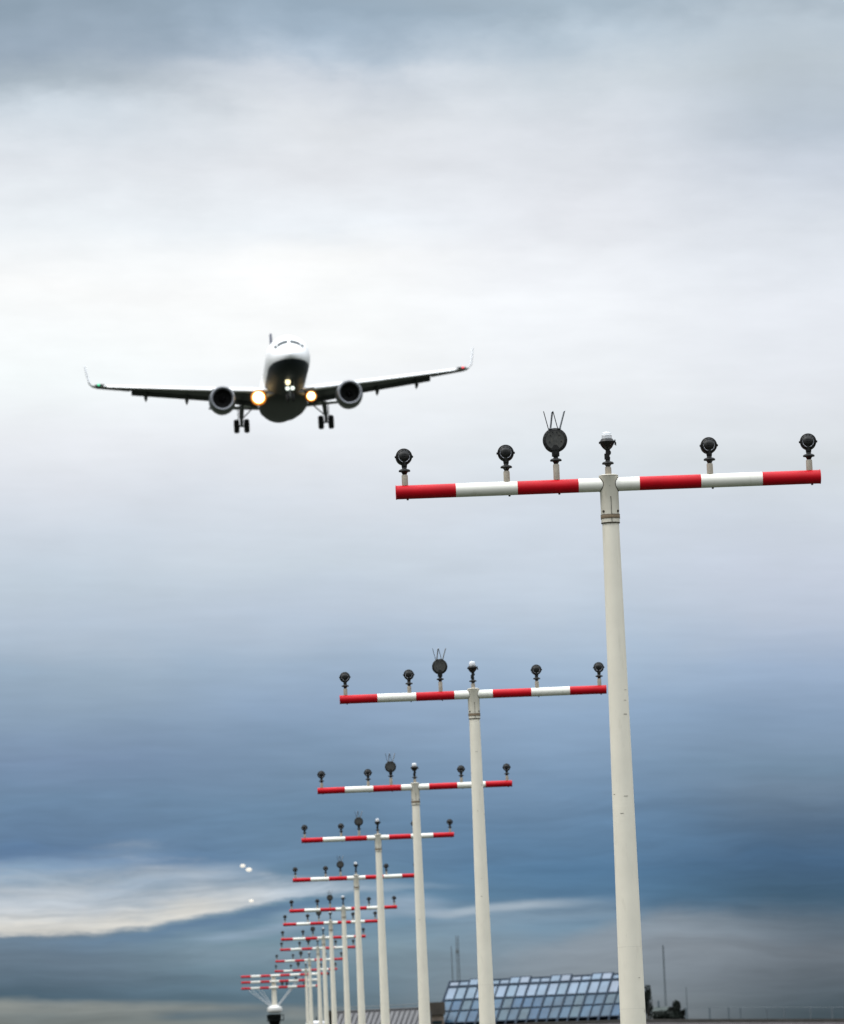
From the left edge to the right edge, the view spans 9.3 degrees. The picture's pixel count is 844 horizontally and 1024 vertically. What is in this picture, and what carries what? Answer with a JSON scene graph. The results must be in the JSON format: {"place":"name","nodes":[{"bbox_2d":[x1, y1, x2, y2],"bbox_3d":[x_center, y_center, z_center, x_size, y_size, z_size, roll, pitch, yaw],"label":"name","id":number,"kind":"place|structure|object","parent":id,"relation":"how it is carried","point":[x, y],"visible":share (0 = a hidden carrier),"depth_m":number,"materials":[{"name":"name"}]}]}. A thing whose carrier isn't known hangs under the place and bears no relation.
{"place":"outdoors","nodes":[
{"label":"outdoors","id":0,"kind":"place"},
{"bbox_2d":[84,334,472,432],"bbox_3d":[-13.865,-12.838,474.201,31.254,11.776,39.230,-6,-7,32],"label":"airliner","id":1,"kind":"object","parent":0,"point":[282,393],"visible":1,"depth_m":465.37,"materials":[{"name":"white metal"}]},
{"bbox_2d":[277,340,287,346],"bbox_3d":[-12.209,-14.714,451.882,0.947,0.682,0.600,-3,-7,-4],"label":"cockpit window","id":2,"kind":"structure","parent":1,"relation":"in","point":[283,342],"depth_m":451.91,"materials":[{"name":"grey glass"}]},
{"bbox_2d":[290,340,299,345],"bbox_3d":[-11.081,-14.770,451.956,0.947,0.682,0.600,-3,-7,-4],"label":"cockpit window","id":3,"kind":"structure","parent":1,"relation":"in","point":[291,341],"depth_m":451.91,"materials":[{"name":"grey glass"}]},
{"bbox_2d":[328,1004,431,1023],"bbox_3d":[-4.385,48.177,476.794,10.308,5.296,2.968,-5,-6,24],"label":"grey roofed shed","id":4,"kind":"structure","parent":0,"point":[410,1015],"depth_m":476.86,"materials":[{"name":"grey metal"}]},
{"bbox_2d":[0,0,843,1023],"label":"sky","id":5,"kind":"structure","parent":0,"point":[629,214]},
{"bbox_2d":[442,972,619,1023],"bbox_3d":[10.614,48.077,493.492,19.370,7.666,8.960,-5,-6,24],"label":"glass roofed hall","id":6,"kind":"structure","parent":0,"point":[555,998],"depth_m":493.64,"materials":[{"name":"blue glass"}]},
{"bbox_2d":[514,1019,843,1023],"bbox_3d":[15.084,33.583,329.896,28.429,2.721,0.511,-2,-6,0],"label":"parapet wall","id":7,"kind":"structure","parent":0,"point":[744,1021],"depth_m":329.82,"materials":[{"name":"concrete"}]},
{"label":"ground","id":8,"kind":"structure","parent":0,"visible":0},
{"bbox_2d":[241,972,329,1023],"bbox_3d":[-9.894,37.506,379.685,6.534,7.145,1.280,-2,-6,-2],"label":"stayed light mast","id":9,"kind":"object","parent":8,"relation":"on","point":[274,1007],"visible":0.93,"depth_m":379.69,"materials":[{"name":"white metal"}]},
{"bbox_2d":[275,959,336,1023],"bbox_3d":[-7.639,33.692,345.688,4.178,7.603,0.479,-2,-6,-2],"label":"approach light mast","id":10,"kind":"object","parent":8,"relation":"on","point":[307,997],"visible":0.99,"depth_m":345.89,"materials":[{"name":"white metal"}]},
{"bbox_2d":[275,950,342,1023],"bbox_3d":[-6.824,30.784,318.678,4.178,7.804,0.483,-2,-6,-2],"label":"approach light mast","id":11,"kind":"object","parent":8,"relation":"on","point":[309,960],"visible":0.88,"depth_m":318.89,"materials":[{"name":"white metal"}]},
{"bbox_2d":[280,936,354,1023],"bbox_3d":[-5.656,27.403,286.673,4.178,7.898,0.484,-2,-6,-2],"label":"approach light mast","id":12,"kind":"object","parent":8,"relation":"on","point":[318,949],"visible":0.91,"depth_m":286.87,"materials":[{"name":"white metal"}]},
{"bbox_2d":[281,927,365,1023],"bbox_3d":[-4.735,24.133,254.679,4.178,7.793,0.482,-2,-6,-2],"label":"approach light mast","id":13,"kind":"object","parent":8,"relation":"on","point":[325,992],"visible":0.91,"depth_m":254.88,"materials":[{"name":"white metal"}]},
{"bbox_2d":[283,906,377,1023],"bbox_3d":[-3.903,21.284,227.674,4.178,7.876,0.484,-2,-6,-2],"label":"approach light mast","id":14,"kind":"object","parent":8,"relation":"on","point":[330,923],"visible":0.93,"depth_m":227.88,"materials":[{"name":"white metal"}]},
{"bbox_2d":[329,1010,331,1023],"bbox_3d":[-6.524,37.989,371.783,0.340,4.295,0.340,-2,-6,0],"label":"signal post","id":15,"kind":"object","parent":8,"relation":"on","point":[330,1016],"visible":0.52,"depth_m":371.84,"materials":[{"name":"grey metal"}]},
{"bbox_2d":[289,891,396,1023],"bbox_3d":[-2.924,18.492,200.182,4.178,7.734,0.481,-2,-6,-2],"label":"approach light mast","id":16,"kind":"object","parent":8,"relation":"on","point":[343,909],"visible":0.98,"depth_m":200.38,"materials":[{"name":"white metal"}]},
{"bbox_2d":[292,856,413,1023],"bbox_3d":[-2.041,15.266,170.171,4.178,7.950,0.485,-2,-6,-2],"label":"approach light mast","id":17,"kind":"object","parent":8,"relation":"on","point":[356,878],"visible":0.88,"depth_m":170.35,"materials":[{"name":"white metal"}]},
{"bbox_2d":[301,811,453,1023],"bbox_3d":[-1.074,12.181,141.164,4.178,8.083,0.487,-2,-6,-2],"label":"approach light mast","id":18,"kind":"object","parent":8,"relation":"on","point":[383,972],"visible":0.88,"depth_m":141.35,"materials":[{"name":"white metal"}]},
{"bbox_2d":[317,753,511,1023],"bbox_3d":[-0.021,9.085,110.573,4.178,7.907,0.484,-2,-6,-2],"label":"approach light mast","id":19,"kind":"object","parent":8,"relation":"on","point":[414,787],"visible":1,"depth_m":110.76,"materials":[{"name":"white metal"}]},
{"bbox_2d":[430,1002,444,1023],"bbox_3d":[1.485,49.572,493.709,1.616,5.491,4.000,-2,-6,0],"label":"stair block","id":20,"kind":"structure","parent":8,"relation":"on","point":[437,1009],"depth_m":491.96,"materials":[{"name":"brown concrete"}]},
{"bbox_2d":[432,1020,441,1023],"bbox_3d":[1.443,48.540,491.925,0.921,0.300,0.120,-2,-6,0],"label":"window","id":21,"kind":"structure","parent":20,"relation":"in","point":[433,1022],"depth_m":491.86,"materials":[{"name":"black glass"}]},
{"bbox_2d":[451,946,452,980],"bbox_3d":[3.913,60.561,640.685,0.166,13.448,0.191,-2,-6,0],"label":"aerial mast","id":22,"kind":"object","parent":8,"relation":"on","point":[451,963],"visible":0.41,"depth_m":641.12,"materials":[{"name":"grey metal"}]},
{"bbox_2d":[455,938,459,980],"bbox_3d":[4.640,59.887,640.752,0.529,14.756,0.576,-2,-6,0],"label":"aerial mast","id":23,"kind":"object","parent":8,"relation":"on","point":[456,950],"visible":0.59,"depth_m":641.09,"materials":[{"name":"grey metal"}]},
{"bbox_2d":[339,648,606,1023],"bbox_3d":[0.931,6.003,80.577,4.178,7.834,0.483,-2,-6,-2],"label":"approach light mast","id":24,"kind":"object","parent":8,"relation":"on","point":[473,695],"visible":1,"depth_m":80.76,"materials":[{"name":"white metal"}]},
{"bbox_2d":[395,411,820,1023],"bbox_3d":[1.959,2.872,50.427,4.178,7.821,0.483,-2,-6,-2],"label":"approach light mast","id":25,"kind":"object","parent":8,"relation":"on","point":[607,485],"visible":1,"depth_m":50.60,"materials":[{"name":"white metal"}]},
{"bbox_2d":[644,985,652,1018],"bbox_3d":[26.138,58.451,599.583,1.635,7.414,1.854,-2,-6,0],"label":"bush","id":26,"kind":"object","parent":8,"relation":"on","point":[648,1006],"visible":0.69,"depth_m":599.46,"materials":[{"name":"green plant"}]},
{"bbox_2d":[651,1001,667,1013],"bbox_3d":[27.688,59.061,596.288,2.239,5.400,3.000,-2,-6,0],"label":"hut","id":27,"kind":"object","parent":8,"relation":"on","point":[658,1008],"visible":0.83,"depth_m":595.88,"materials":[{"name":"grey metal"}]},
{"bbox_2d":[651,1010,674,1018],"bbox_3d":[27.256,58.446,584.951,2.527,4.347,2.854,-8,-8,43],"label":"hedge","id":28,"kind":"object","parent":8,"relation":"on","point":[663,1014],"visible":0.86,"depth_m":584.65,"materials":[{"name":"green plant"}]},
{"bbox_2d":[662,945,666,1006],"bbox_3d":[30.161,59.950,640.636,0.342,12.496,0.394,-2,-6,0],"label":"aerial mast","id":29,"kind":"object","parent":8,"relation":"on","point":[663,976],"visible":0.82,"depth_m":640.81,"materials":[{"name":"grey metal"}]},
{"bbox_2d":[667,1000,681,1018],"bbox_3d":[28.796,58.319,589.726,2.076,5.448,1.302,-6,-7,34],"label":"bush","id":30,"kind":"object","parent":8,"relation":"on","point":[675,1009],"visible":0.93,"depth_m":589.45,"materials":[{"name":"green plant"}]},
{"bbox_2d":[680,1009,684,1018],"bbox_3d":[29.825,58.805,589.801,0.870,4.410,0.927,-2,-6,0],"label":"bush","id":31,"kind":"object","parent":8,"relation":"on","point":[682,1013],"visible":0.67,"depth_m":589.74,"materials":[{"name":"green plant"}]},
{"bbox_2d":[683,1007,832,1018],"bbox_3d":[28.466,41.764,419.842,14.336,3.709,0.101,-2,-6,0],"label":"slender fence","id":32,"kind":"object","parent":8,"relation":"on","point":[748,1007],"visible":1,"depth_m":419.92,"materials":[{"name":"grey"}]}
]}

